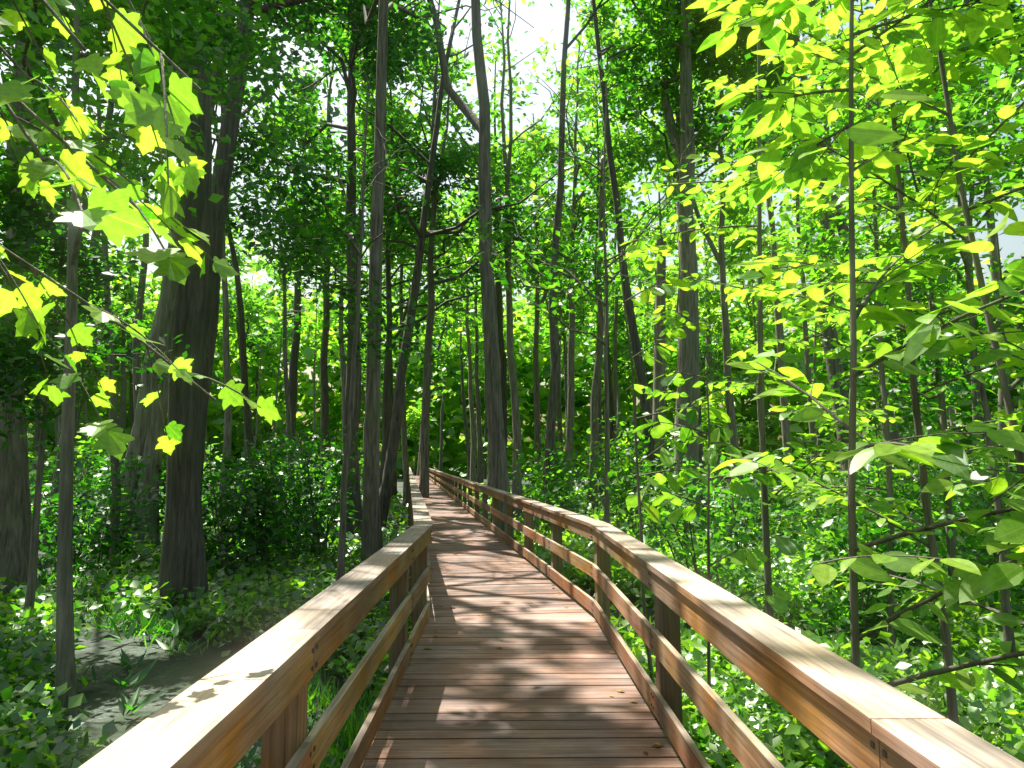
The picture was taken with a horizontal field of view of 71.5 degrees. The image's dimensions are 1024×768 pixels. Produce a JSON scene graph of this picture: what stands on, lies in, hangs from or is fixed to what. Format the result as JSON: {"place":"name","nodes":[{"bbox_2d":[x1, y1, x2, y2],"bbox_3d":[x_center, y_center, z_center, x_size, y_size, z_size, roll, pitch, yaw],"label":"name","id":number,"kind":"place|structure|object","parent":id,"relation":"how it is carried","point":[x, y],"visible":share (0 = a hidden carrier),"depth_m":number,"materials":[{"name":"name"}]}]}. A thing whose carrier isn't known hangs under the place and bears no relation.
{"place":"outdoors","nodes":[
{"label":"outdoors","id":0,"kind":"place"},
{"bbox_2d":[408,493,411,615],"bbox_3d":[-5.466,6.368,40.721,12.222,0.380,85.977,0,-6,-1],"label":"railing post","id":1,"kind":"object","parent":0,"point":[408,528],"visible":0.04,"depth_m":23.95,"materials":[{"name":"brown wood"}]},
{"bbox_2d":[31,467,983,767],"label":"ground","id":2,"kind":"structure","parent":0,"point":[177,671],"depth_m":10.35,"materials":[{"name":"brown soil"}]},
{"bbox_2d":[260,471,682,767],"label":"railing posts","id":3,"kind":"object","parent":2,"relation":"on","point":[284,736],"visible":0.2,"depth_m":4.81,"materials":[{"name":"brown wood"}]},
{"bbox_2d":[361,476,685,767],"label":"boardwalk deck","id":4,"kind":"structure","parent":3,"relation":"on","point":[543,685],"depth_m":5.55,"materials":[{"name":"brown wood"}]},
{"bbox_2d":[425,520,663,755],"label":"fallen leaves","id":5,"kind":"object","parent":4,"relation":"on","point":[657,744],"visible":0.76,"depth_m":5.29,"materials":[{"name":"brown plant"}]},
{"bbox_2d":[78,467,1023,767],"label":"handrail","id":6,"kind":"object","parent":3,"relation":"on","point":[188,727],"visible":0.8,"depth_m":2.26,"materials":[{"name":"brown wood"}]},
{"bbox_2d":[188,469,916,767],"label":"railing boards","id":7,"kind":"object","parent":3,"relation":"attached to","point":[844,737],"visible":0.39,"depth_m":3.63,"materials":[{"name":"brown wood"}]},
{"bbox_2d":[310,497,886,767],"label":"screws","id":8,"kind":"object","parent":3,"relation":"attached to","point":[884,752],"visible":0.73,"depth_m":2.88,"materials":[{"name":"grey metal"}]},
{"bbox_2d":[0,0,1023,745],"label":"forest trunks","id":9,"kind":"object","parent":2,"relation":"on","point":[190,310],"visible":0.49,"depth_m":18.86,"materials":[{"name":"brown plant"}]},
{"bbox_2d":[0,0,1023,693],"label":"leaves","id":10,"kind":"object","parent":9,"relation":"on","point":[116,216],"visible":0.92,"depth_m":4.00,"materials":[{"name":"green plant"}]},
{"bbox_2d":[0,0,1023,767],"bbox_3d":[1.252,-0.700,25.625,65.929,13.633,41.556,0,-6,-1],"label":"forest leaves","id":11,"kind":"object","parent":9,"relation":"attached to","point":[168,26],"visible":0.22,"depth_m":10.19,"materials":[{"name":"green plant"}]},
{"bbox_2d":[0,0,1023,602],"bbox_3d":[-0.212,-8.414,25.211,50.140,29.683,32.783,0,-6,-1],"label":"forest leaves","id":12,"kind":"object","parent":2,"relation":"on","point":[292,216],"visible":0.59,"depth_m":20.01,"materials":[{"name":"green plant"}]},
{"bbox_2d":[0,481,1023,767],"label":"ground cover plants","id":13,"kind":"object","parent":2,"relation":"on","point":[990,709],"visible":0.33,"depth_m":9.74,"materials":[{"name":"green plant"}]},
{"bbox_2d":[0,0,1023,466],"label":"sky","id":14,"kind":"structure","parent":0,"point":[544,17],"materials":[{"name":"white"}]}
]}

